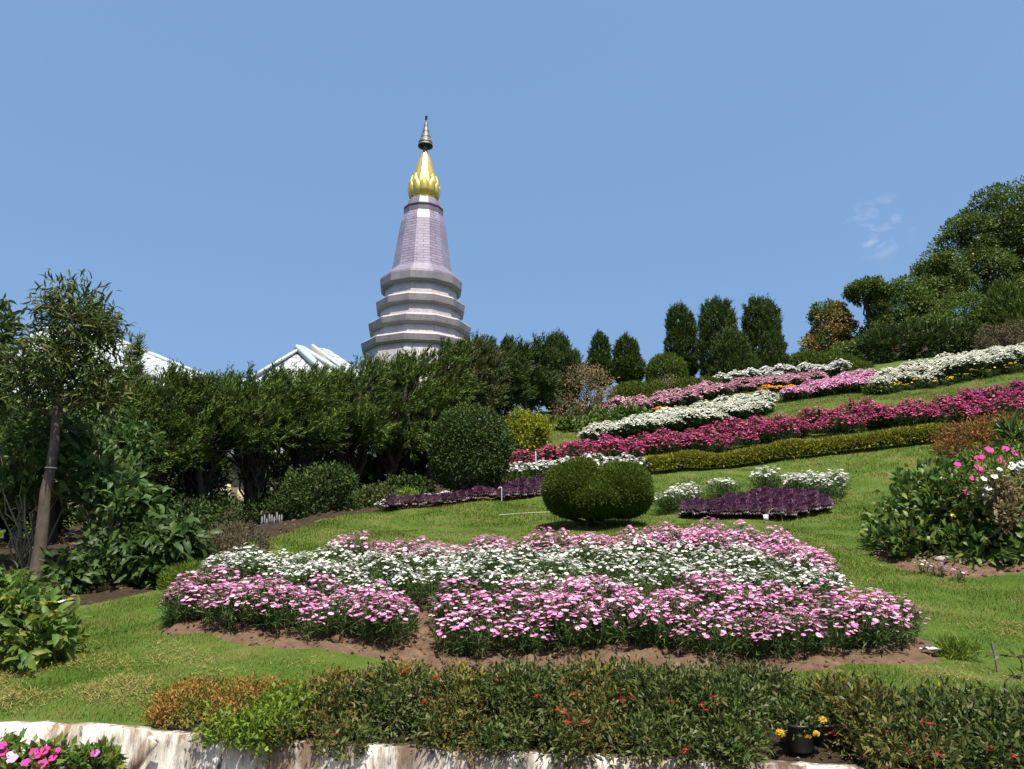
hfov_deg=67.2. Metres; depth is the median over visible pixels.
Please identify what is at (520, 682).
lance leaved shrub
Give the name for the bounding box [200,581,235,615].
pink daisy bush
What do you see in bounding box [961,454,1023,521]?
white petunia
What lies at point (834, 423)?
crimson dianthus plant
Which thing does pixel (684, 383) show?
mounded conifer
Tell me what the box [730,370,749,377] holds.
white petunia plant
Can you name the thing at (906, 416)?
crimson dianthus plant
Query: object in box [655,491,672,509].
white daisy bush
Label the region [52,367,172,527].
juniper tree
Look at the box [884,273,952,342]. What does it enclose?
green tree
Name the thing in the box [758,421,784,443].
crimson dianthus plant
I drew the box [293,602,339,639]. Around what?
pink daisy bush
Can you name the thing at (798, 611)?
pink daisy bush
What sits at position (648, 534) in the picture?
pink daisy bush
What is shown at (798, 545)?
pink daisy bush
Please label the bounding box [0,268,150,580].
slender tree
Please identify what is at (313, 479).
leafy shrub
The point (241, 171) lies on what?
sky
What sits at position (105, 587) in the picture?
fallen leaves
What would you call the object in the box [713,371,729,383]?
white petunia plant
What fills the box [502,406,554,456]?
golden shrub
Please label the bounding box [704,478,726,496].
white daisy bush
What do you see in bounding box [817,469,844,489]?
white daisy bush
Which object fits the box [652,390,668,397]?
pink aster plant
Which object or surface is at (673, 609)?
pink daisy bush
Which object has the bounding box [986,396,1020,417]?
crimson dianthus plant
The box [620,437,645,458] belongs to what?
crimson dianthus plant
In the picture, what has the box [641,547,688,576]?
white daisy bush
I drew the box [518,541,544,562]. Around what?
pink daisy bush
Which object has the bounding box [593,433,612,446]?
crimson dianthus plant
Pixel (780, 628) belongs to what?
pink daisy bush
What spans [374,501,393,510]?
white alyssum clump
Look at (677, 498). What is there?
white daisy bush
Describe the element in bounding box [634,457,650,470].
white daisy bush
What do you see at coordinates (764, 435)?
crimson dianthus plant
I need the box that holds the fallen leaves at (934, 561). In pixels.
[873,478,1016,570]
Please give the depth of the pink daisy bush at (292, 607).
6.37 m
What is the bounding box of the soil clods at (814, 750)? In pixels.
[167,696,849,759]
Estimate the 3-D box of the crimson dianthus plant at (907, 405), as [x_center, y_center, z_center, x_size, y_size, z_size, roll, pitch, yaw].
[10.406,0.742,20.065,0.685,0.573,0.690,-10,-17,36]
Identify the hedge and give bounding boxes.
[640,417,1000,471]
[853,313,984,363]
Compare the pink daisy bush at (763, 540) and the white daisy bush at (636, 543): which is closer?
the white daisy bush at (636, 543)
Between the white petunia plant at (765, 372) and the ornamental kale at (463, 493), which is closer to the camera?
the ornamental kale at (463, 493)
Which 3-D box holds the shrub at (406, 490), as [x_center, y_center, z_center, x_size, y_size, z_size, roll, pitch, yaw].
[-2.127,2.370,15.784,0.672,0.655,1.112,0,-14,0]
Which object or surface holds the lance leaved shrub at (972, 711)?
on the soil at (813, 757)
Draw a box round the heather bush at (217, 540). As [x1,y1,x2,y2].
[203,517,275,563]
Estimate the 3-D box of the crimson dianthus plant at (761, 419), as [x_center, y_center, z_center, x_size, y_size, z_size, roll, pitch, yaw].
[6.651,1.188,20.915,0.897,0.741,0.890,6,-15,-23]
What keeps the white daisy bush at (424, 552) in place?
on the ground at (52, 707)
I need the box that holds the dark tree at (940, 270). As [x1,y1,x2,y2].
[908,248,980,308]
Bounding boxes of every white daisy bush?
[196,552,247,591]
[198,551,248,578]
[217,553,271,586]
[218,543,275,586]
[226,550,262,581]
[247,554,289,582]
[256,564,297,590]
[263,549,297,570]
[276,551,316,569]
[276,563,307,585]
[280,561,336,593]
[287,559,349,595]
[291,551,314,567]
[301,542,355,567]
[303,557,350,585]
[325,563,368,591]
[331,551,365,576]
[334,559,372,583]
[334,571,374,595]
[345,548,397,579]
[348,550,387,572]
[349,576,395,602]
[355,556,419,595]
[374,547,429,580]
[378,563,424,591]
[382,570,428,605]
[403,544,456,574]
[407,564,444,594]
[414,555,459,588]
[414,565,469,610]
[430,558,480,594]
[432,546,489,577]
[439,551,483,576]
[446,561,497,599]
[468,545,524,580]
[471,541,517,580]
[472,569,518,603]
[474,557,522,591]
[496,555,540,587]
[499,544,548,574]
[505,462,520,479]
[505,465,523,481]
[506,572,547,600]
[508,566,545,588]
[511,461,532,477]
[516,462,542,477]
[524,569,566,598]
[527,553,581,587]
[530,459,552,477]
[532,462,547,475]
[535,552,576,577]
[537,545,574,572]
[541,462,556,474]
[560,538,613,571]
[562,564,597,586]
[562,575,595,593]
[563,557,599,578]
[586,554,640,590]
[588,453,606,464]
[591,575,626,600]
[593,544,641,576]
[594,544,631,575]
[595,459,605,468]
[602,456,619,464]
[602,456,622,465]
[614,535,666,565]
[616,452,638,462]
[618,571,661,600]
[622,551,661,580]
[629,560,668,589]
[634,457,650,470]
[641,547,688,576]
[650,564,694,592]
[652,557,696,582]
[653,492,676,514]
[655,486,684,511]
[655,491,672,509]
[656,539,703,566]
[666,489,687,510]
[669,487,694,505]
[670,483,698,500]
[671,561,722,593]
[678,544,735,577]
[681,481,707,498]
[685,488,706,499]
[688,558,726,584]
[690,550,727,565]
[703,478,729,497]
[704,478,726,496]
[708,559,755,589]
[714,544,771,581]
[715,542,757,563]
[716,478,733,494]
[716,568,760,592]
[719,477,742,493]
[732,549,791,583]
[741,564,797,598]
[747,467,778,488]
[749,471,771,486]
[757,465,781,484]
[757,574,789,589]
[759,471,782,486]
[775,553,828,582]
[775,566,821,594]
[777,576,819,603]
[778,472,795,486]
[780,476,805,488]
[784,473,816,488]
[790,567,854,603]
[791,469,822,487]
[800,474,832,494]
[805,570,851,594]
[808,478,824,492]
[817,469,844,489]
[819,472,851,497]
[820,480,849,503]
[822,469,852,494]
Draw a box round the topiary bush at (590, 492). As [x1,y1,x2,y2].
[540,455,655,527]
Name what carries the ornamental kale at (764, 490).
on the soil at (739, 516)
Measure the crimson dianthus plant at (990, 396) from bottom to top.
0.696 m
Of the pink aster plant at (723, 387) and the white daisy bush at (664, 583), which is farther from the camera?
the pink aster plant at (723, 387)
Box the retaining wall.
[0,721,917,768]
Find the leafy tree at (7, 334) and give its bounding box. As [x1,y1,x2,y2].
[0,293,35,417]
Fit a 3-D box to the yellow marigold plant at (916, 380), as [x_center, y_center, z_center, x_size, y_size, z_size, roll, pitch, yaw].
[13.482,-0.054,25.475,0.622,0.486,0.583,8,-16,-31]
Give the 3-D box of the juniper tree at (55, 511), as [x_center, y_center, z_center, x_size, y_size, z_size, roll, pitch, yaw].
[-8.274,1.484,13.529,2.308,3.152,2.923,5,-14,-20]
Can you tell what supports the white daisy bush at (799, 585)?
on the ground at (52, 707)
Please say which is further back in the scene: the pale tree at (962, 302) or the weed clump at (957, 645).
the pale tree at (962, 302)
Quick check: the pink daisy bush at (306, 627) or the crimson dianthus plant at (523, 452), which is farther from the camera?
the crimson dianthus plant at (523, 452)
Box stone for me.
[934,556,947,560]
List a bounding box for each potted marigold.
[771,697,826,752]
[808,697,841,747]
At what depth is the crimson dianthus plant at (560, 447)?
19.53 m
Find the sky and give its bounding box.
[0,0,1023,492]
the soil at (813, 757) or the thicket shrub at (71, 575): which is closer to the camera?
the soil at (813, 757)
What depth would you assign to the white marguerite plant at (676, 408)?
25.36 m
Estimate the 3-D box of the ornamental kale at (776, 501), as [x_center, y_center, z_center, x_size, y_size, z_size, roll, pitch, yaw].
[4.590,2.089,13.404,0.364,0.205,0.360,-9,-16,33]
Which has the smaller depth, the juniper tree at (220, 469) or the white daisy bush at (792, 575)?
the white daisy bush at (792, 575)
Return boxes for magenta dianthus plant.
[955,386,976,397]
[971,391,988,402]
[972,387,994,398]
[987,384,1011,397]
[1002,378,1023,393]
[1006,381,1023,394]
[1009,383,1023,398]
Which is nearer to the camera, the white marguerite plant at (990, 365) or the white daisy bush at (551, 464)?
the white daisy bush at (551, 464)
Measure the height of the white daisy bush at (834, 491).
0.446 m
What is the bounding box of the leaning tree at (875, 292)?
[841,275,895,338]
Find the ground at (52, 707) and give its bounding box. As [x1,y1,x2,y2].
[0,349,1023,766]
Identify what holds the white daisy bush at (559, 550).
on the ground at (52, 707)
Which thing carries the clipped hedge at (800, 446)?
on the ground at (52, 707)
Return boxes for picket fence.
[260,512,282,524]
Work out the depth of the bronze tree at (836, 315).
44.15 m
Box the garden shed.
[216,449,376,505]
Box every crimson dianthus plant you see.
[509,451,525,468]
[511,449,537,470]
[513,451,533,463]
[528,449,547,465]
[536,442,564,462]
[554,442,586,459]
[555,441,576,453]
[564,440,590,455]
[578,438,599,454]
[578,445,597,458]
[589,444,606,460]
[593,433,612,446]
[598,438,621,460]
[599,435,619,451]
[600,439,627,459]
[604,438,623,452]
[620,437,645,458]
[624,443,644,460]
[635,431,651,444]
[639,438,663,456]
[641,434,659,451]
[642,433,670,454]
[653,427,671,439]
[658,435,682,452]
[664,430,687,452]
[678,435,696,450]
[679,433,697,449]
[682,428,696,434]
[683,431,711,451]
[690,428,713,450]
[695,425,720,449]
[709,436,728,452]
[710,420,731,435]
[711,426,734,438]
[713,433,732,451]
[718,433,734,448]
[722,416,742,434]
[730,421,755,442]
[731,430,753,447]
[742,416,766,440]
[742,423,764,443]
[742,431,759,445]
[751,414,766,426]
[755,428,770,442]
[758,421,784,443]
[760,419,776,437]
[770,412,790,425]
[771,418,800,439]
[786,415,799,437]
[794,407,818,424]
[795,420,812,435]
[795,420,816,437]
[804,405,827,426]
[811,421,830,436]
[816,415,836,431]
[819,409,836,431]
[823,411,854,434]
[827,406,855,430]
[837,415,858,431]
[839,399,863,416]
[848,406,866,418]
[848,416,866,432]
[855,397,875,412]
[856,402,887,425]
[856,412,872,426]
[863,406,890,428]
[867,405,895,429]
[876,405,900,428]
[892,405,919,426]
[896,398,917,410]
[901,402,922,420]
[902,403,931,425]
[913,398,926,407]
[920,401,942,421]
[924,408,943,423]
[927,405,943,419]
[932,394,949,411]
[939,396,969,422]
[939,401,969,422]
[951,404,975,421]
[953,390,981,406]
[967,402,977,411]
[971,396,988,407]
[971,401,998,419]
[979,387,1008,403]
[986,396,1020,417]
[1007,390,1023,401]
[1010,397,1022,408]
[1015,398,1023,417]
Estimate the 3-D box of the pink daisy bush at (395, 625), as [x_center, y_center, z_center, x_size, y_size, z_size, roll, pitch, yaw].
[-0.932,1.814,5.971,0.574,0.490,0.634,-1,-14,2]
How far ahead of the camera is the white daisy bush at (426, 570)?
7.13 m
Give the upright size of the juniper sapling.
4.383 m
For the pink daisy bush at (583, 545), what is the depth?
8.27 m
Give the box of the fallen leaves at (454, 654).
[187,601,932,668]
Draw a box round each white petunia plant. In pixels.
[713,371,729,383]
[728,369,744,381]
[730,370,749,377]
[742,367,761,377]
[758,365,775,372]
[758,369,774,377]
[771,364,784,372]
[779,364,793,371]
[783,365,797,374]
[797,362,813,372]
[806,365,819,372]
[808,364,823,370]
[824,366,834,377]
[831,358,852,375]
[831,365,842,375]
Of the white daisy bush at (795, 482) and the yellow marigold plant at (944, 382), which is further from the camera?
the yellow marigold plant at (944, 382)
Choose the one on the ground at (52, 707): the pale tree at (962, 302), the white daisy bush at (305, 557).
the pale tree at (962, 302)
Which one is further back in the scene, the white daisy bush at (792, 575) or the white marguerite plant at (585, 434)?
the white marguerite plant at (585, 434)
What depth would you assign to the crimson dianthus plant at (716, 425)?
20.67 m
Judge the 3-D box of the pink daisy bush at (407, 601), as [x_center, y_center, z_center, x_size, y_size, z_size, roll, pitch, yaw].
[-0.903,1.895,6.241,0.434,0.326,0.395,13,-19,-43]
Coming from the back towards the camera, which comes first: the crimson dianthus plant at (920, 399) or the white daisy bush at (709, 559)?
the crimson dianthus plant at (920, 399)
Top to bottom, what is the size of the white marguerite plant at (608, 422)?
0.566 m
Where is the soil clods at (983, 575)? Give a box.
[874,477,1023,576]
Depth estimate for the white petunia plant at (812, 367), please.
32.98 m
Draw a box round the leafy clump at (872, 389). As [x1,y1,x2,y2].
[860,377,904,394]
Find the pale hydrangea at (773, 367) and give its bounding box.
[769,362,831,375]
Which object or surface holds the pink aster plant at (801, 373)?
on the ground at (52, 707)
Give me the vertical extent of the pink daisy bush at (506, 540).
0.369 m
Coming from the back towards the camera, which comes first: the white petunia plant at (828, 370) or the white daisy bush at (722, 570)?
the white petunia plant at (828, 370)
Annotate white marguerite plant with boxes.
[576,429,599,441]
[581,422,605,438]
[598,428,612,438]
[601,420,615,428]
[605,424,627,437]
[615,417,645,437]
[621,414,646,433]
[623,418,648,437]
[637,411,655,420]
[639,418,664,434]
[647,415,671,431]
[652,409,672,417]
[655,406,674,412]
[661,420,676,430]
[664,416,687,431]
[671,405,686,410]
[671,409,696,430]
[676,409,706,431]
[689,400,713,408]
[696,408,721,425]
[698,411,722,428]
[706,404,720,410]
[711,394,732,402]
[714,403,737,419]
[714,412,729,423]
[718,406,739,418]
[719,404,743,420]
[725,399,744,407]
[727,393,744,400]
[734,394,752,399]
[736,406,753,420]
[740,399,755,405]
[746,404,762,417]
[747,398,767,413]
[751,390,778,398]
[751,394,775,404]
[753,402,770,416]
[764,400,776,412]
[867,374,883,382]
[867,377,890,393]
[873,366,900,376]
[880,376,898,385]
[881,371,901,377]
[888,371,903,383]
[894,365,913,374]
[896,371,921,389]
[900,361,922,366]
[900,373,919,387]
[911,364,936,384]
[914,359,932,365]
[919,375,936,387]
[921,365,943,381]
[921,370,945,384]
[926,357,946,366]
[931,352,956,359]
[936,360,966,377]
[939,356,959,379]
[943,356,976,377]
[954,353,988,376]
[972,352,988,374]
[978,355,1002,375]
[983,347,998,354]
[986,351,1018,373]
[988,347,1006,354]
[997,346,1023,364]
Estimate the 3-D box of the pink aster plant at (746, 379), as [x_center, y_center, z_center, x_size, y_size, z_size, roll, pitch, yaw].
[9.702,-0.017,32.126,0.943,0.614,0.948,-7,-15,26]
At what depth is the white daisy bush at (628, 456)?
17.79 m
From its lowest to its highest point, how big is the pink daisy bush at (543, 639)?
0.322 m
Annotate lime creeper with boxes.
[185,673,334,768]
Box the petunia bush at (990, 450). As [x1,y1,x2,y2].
[936,439,1023,504]
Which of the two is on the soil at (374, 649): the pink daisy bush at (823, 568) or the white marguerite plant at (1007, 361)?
the pink daisy bush at (823, 568)
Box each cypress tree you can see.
[544,326,584,413]
[583,329,614,401]
[610,331,646,383]
[662,299,699,377]
[693,294,739,376]
[705,322,763,379]
[739,292,792,370]
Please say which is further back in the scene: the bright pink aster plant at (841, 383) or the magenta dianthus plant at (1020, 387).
the bright pink aster plant at (841, 383)
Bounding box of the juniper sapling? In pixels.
[117,330,151,486]
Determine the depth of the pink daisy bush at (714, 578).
6.50 m
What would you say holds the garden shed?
on the soil at (97, 596)
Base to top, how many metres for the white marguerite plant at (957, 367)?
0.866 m
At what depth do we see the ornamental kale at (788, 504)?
13.13 m
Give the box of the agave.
[984,407,1023,460]
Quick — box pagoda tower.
[361,115,470,386]
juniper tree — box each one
[0,388,62,541]
[0,390,104,544]
[0,474,28,529]
[1,447,120,534]
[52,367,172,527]
[85,434,184,524]
[90,358,219,518]
[149,367,265,529]
[161,402,239,522]
[191,360,316,525]
[222,445,316,514]
[251,358,360,520]
[281,402,367,505]
[294,358,405,507]
[341,343,446,486]
[355,411,425,487]
[388,331,485,480]
[398,436,462,475]
[430,332,511,445]
[470,328,540,440]
[507,332,566,413]
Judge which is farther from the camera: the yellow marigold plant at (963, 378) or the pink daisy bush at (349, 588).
the yellow marigold plant at (963, 378)
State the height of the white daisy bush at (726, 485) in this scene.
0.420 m
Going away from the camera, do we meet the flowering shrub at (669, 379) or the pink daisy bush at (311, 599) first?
the pink daisy bush at (311, 599)
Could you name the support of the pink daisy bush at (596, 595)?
on the ground at (52, 707)
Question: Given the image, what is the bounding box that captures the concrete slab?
[125,736,158,768]
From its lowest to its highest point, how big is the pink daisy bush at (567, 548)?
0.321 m
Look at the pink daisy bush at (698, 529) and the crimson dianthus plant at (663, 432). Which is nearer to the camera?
the pink daisy bush at (698, 529)
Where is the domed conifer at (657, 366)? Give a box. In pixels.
[644,351,688,385]
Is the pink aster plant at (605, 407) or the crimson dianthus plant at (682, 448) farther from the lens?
the pink aster plant at (605, 407)
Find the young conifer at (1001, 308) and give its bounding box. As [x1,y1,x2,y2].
[977,276,1023,346]
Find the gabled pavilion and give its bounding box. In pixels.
[242,344,370,446]
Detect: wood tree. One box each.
[826,336,882,360]
[953,310,972,351]
[979,315,1022,349]
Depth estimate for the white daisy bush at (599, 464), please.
17.47 m
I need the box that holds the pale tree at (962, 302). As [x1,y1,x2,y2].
[919,288,999,350]
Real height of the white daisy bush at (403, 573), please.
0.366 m
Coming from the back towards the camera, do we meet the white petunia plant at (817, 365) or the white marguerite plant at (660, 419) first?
the white petunia plant at (817, 365)
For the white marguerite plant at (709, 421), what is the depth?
23.88 m
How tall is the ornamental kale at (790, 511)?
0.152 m
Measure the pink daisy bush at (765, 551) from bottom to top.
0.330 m
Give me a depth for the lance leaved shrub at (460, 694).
3.95 m
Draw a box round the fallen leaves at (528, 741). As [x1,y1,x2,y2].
[179,701,896,764]
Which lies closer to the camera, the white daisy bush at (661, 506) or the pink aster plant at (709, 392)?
the white daisy bush at (661, 506)
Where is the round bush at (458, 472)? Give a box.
[424,400,514,491]
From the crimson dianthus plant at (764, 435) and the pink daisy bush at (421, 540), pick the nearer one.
the pink daisy bush at (421, 540)
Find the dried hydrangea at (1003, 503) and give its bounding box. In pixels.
[973,467,1023,535]
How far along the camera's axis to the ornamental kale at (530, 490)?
15.76 m
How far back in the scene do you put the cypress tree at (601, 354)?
33.88 m
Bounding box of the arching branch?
[984,649,1023,683]
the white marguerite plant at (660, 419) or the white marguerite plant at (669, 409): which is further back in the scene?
the white marguerite plant at (669, 409)
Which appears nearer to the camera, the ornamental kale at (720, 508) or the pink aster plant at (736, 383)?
the ornamental kale at (720, 508)
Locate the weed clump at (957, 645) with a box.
[929,631,988,662]
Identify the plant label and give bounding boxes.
[763,515,768,522]
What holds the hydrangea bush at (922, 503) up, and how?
on the soil at (979, 572)
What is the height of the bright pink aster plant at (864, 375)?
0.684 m
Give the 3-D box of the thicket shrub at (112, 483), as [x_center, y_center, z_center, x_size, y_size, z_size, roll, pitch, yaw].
[-4.989,1.474,9.528,1.974,1.664,1.625,0,-14,0]
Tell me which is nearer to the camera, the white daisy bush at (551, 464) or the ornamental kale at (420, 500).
the ornamental kale at (420, 500)
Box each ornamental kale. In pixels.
[381,495,401,507]
[397,496,407,505]
[403,495,417,504]
[408,494,426,505]
[424,494,435,504]
[427,494,443,503]
[436,493,453,503]
[448,492,461,501]
[455,490,469,499]
[460,486,472,490]
[466,489,478,498]
[471,485,488,495]
[479,486,496,497]
[488,489,503,497]
[491,484,501,489]
[497,486,512,497]
[508,479,520,486]
[508,486,520,496]
[513,487,527,496]
[517,479,530,487]
[523,487,535,495]
[526,479,537,486]
[529,484,541,492]
[678,502,699,514]
[688,503,708,514]
[691,497,704,500]
[700,503,716,514]
[709,504,730,516]
[714,500,725,503]
[722,492,736,498]
[723,504,742,515]
[733,494,748,498]
[734,503,752,514]
[737,498,746,501]
[742,504,761,515]
[747,488,757,494]
[755,488,771,494]
[756,493,769,497]
[756,496,771,502]
[756,506,772,515]
[757,502,771,506]
[768,504,787,515]
[769,496,782,500]
[769,499,783,504]
[770,490,783,494]
[779,486,792,490]
[780,507,796,516]
[782,493,793,496]
[782,502,797,511]
[791,490,805,494]
[791,495,806,499]
[792,498,805,503]
[793,503,809,513]
[802,499,821,509]
[803,488,820,493]
[804,493,817,496]
[813,498,834,510]
[817,496,832,500]
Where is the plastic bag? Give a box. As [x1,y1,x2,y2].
[920,647,940,650]
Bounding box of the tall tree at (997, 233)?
[926,175,1023,310]
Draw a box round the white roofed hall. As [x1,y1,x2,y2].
[0,327,208,522]
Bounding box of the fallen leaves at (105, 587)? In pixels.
[0,413,503,602]
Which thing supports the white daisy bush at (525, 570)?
on the ground at (52, 707)
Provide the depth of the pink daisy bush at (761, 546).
8.53 m
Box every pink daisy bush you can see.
[155,580,205,626]
[158,566,224,617]
[160,584,202,622]
[175,585,213,623]
[189,564,244,600]
[196,581,248,626]
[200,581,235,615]
[210,583,264,633]
[222,581,259,613]
[238,575,261,598]
[240,577,288,613]
[241,576,299,629]
[254,574,296,599]
[254,585,317,636]
[278,591,314,621]
[281,584,316,603]
[285,589,333,625]
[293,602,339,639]
[297,573,349,604]
[311,589,363,637]
[322,534,359,560]
[322,590,363,628]
[323,582,366,608]
[333,530,381,560]
[342,590,407,641]
[354,580,402,612]
[354,586,424,648]
[363,540,389,557]
[366,541,398,559]
[380,542,405,567]
[387,538,420,560]
[391,597,421,630]
[403,535,435,559]
[406,544,444,562]
[414,541,456,563]
[423,574,489,628]
[425,593,479,631]
[428,610,479,657]
[435,544,471,561]
[442,603,509,657]
[458,590,514,645]
[461,590,497,621]
[463,535,503,559]
[467,534,508,557]
[486,577,539,614]
[487,589,543,639]
[490,610,539,658]
[493,536,519,551]
[495,544,520,556]
[507,589,572,644]
[508,617,558,653]
[509,536,534,555]
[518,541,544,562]
[523,526,567,561]
[525,534,563,562]
[526,577,573,609]
[527,594,553,627]
[530,591,588,645]
[541,594,605,654]
[546,580,601,620]
[549,528,580,553]
[552,575,600,602]
[556,545,584,560]
[557,536,586,556]
[565,535,607,568]
[565,574,628,618]
[570,606,625,648]
[571,532,609,557]
[574,593,624,641]
[585,534,623,561]
[594,589,664,649]
[595,535,619,550]
[596,580,650,619]
[602,582,643,609]
[610,525,648,547]
[611,534,650,561]
[611,599,647,637]
[624,600,684,648]
[631,526,668,544]
[635,533,673,557]
[643,521,678,543]
[643,589,689,634]
[647,526,695,555]
[647,589,670,607]
[648,589,713,643]
[656,614,706,654]
[657,591,697,620]
[664,572,721,615]
[672,528,715,560]
[678,524,718,539]
[678,533,716,562]
[682,607,750,664]
[689,528,731,559]
[690,569,745,603]
[691,516,729,538]
[692,578,754,623]
[696,601,744,639]
[697,525,727,543]
[699,532,731,557]
[701,529,726,542]
[715,597,767,632]
[716,585,779,635]
[717,529,741,544]
[717,610,771,659]
[720,540,753,560]
[721,529,764,551]
[722,519,761,542]
[732,530,755,546]
[738,583,770,608]
[744,611,804,662]
[745,534,771,549]
[748,542,773,552]
[749,593,789,629]
[750,546,776,564]
[753,580,800,612]
[754,525,795,545]
[754,534,772,547]
[756,544,775,559]
[760,532,800,551]
[760,545,786,560]
[763,547,800,577]
[764,615,800,648]
[766,587,823,629]
[766,607,832,658]
[767,536,807,555]
[773,586,822,619]
[774,544,807,567]
[784,541,811,553]
[785,556,807,573]
[788,548,839,575]
[788,608,827,647]
[789,545,830,565]
[794,547,844,575]
[800,576,863,621]
[801,550,837,572]
[801,605,867,655]
[803,591,864,643]
[808,565,846,588]
[830,593,917,653]
[833,599,887,648]
[838,587,910,632]
[863,605,917,650]
[870,592,923,636]
[877,595,929,640]
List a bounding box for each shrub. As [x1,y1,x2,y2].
[0,387,167,531]
[0,400,104,569]
[0,560,101,673]
[26,499,142,596]
[34,437,176,559]
[88,506,222,588]
[135,671,241,729]
[146,489,221,529]
[192,669,301,734]
[193,487,249,529]
[243,487,291,523]
[261,660,377,768]
[270,458,361,519]
[318,654,464,763]
[344,483,385,509]
[361,479,402,506]
[378,469,436,494]
[398,485,418,497]
[405,656,509,766]
[466,653,581,767]
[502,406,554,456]
[529,647,650,768]
[545,359,618,417]
[551,400,652,430]
[599,654,722,768]
[653,373,686,388]
[660,655,782,768]
[705,655,811,734]
[797,669,962,768]
[843,679,1016,768]
[899,675,1023,768]
[925,405,1023,459]
[965,314,1023,349]
[969,679,1023,760]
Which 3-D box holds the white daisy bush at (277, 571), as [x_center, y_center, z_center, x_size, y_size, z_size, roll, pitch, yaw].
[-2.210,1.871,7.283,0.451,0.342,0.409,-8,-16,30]
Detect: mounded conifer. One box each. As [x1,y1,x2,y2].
[606,379,670,404]
[669,375,722,391]
[789,349,875,370]
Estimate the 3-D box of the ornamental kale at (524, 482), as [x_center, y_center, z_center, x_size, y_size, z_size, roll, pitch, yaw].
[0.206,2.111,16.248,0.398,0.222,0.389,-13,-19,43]
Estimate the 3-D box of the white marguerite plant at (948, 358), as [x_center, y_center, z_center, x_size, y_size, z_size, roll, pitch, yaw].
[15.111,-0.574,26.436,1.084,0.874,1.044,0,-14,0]
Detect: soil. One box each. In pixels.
[0,413,516,610]
[160,554,941,674]
[168,698,1023,768]
[386,492,540,509]
[691,499,836,518]
[876,466,1023,577]
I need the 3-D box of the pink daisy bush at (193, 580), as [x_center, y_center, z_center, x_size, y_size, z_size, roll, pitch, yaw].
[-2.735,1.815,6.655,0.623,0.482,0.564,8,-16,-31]
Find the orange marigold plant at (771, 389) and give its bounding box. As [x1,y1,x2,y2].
[763,386,777,391]
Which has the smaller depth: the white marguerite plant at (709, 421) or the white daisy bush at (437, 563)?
the white daisy bush at (437, 563)
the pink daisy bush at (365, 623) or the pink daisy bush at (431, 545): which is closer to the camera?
the pink daisy bush at (365, 623)
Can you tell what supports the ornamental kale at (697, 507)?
on the soil at (739, 516)
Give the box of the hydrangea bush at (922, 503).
[858,449,1023,568]
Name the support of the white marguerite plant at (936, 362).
on the ground at (52, 707)
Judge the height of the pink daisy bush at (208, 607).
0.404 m
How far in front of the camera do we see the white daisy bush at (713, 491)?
14.88 m
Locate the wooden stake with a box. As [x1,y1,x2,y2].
[990,642,998,671]
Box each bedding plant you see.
[913,560,931,573]
[930,563,946,577]
[946,568,966,580]
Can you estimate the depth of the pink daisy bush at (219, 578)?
6.71 m
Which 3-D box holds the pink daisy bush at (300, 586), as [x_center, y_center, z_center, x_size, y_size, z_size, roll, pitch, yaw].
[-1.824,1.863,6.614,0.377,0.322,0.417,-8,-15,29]
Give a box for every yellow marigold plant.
[880,386,893,393]
[890,383,903,392]
[904,382,915,389]
[912,377,926,388]
[912,379,924,388]
[928,380,938,388]
[941,377,952,385]
[950,373,962,382]
[961,373,972,381]
[964,369,978,379]
[978,369,994,378]
[988,366,1001,375]
[998,367,1009,374]
[1004,361,1020,373]
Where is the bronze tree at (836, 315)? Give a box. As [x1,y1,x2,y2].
[798,297,869,351]
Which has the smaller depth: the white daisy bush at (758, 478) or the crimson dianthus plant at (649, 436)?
the white daisy bush at (758, 478)
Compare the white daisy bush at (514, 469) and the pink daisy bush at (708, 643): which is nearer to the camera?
the pink daisy bush at (708, 643)
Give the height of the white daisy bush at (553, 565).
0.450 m
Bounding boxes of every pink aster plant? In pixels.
[597,400,615,410]
[598,405,615,412]
[610,395,630,404]
[624,397,641,405]
[633,393,646,399]
[634,398,652,411]
[649,390,668,397]
[649,395,669,407]
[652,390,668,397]
[664,397,677,407]
[665,392,683,401]
[665,395,684,407]
[670,387,680,392]
[679,389,702,404]
[693,387,713,400]
[698,380,714,384]
[702,387,717,398]
[710,386,723,397]
[714,382,733,396]
[725,383,736,394]
[729,381,742,392]
[730,377,745,383]
[737,377,753,384]
[744,382,757,391]
[749,378,765,389]
[760,379,775,385]
[765,377,785,385]
[771,378,788,385]
[777,386,797,400]
[783,372,796,378]
[784,388,802,400]
[788,374,810,386]
[792,371,812,379]
[793,386,811,399]
[800,379,815,385]
[802,382,821,390]
[803,387,819,397]
[806,370,827,382]
[807,368,826,374]
[811,383,831,396]
[817,381,841,394]
[828,378,852,391]
[836,371,854,377]
[840,374,858,379]
[844,377,864,392]
[851,369,869,375]
[859,372,875,377]
[859,377,874,391]
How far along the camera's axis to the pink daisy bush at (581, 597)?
6.20 m
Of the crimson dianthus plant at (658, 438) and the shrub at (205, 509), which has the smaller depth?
the shrub at (205, 509)
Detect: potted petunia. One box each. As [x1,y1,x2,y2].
[0,727,27,768]
[0,731,84,768]
[62,735,127,768]
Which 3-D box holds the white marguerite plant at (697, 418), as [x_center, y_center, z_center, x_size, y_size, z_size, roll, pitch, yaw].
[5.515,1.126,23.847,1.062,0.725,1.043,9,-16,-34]
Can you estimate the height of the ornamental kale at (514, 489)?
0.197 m
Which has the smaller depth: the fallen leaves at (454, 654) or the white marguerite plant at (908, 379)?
the fallen leaves at (454, 654)
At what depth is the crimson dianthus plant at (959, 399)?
19.72 m
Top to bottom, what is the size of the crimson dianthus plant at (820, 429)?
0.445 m

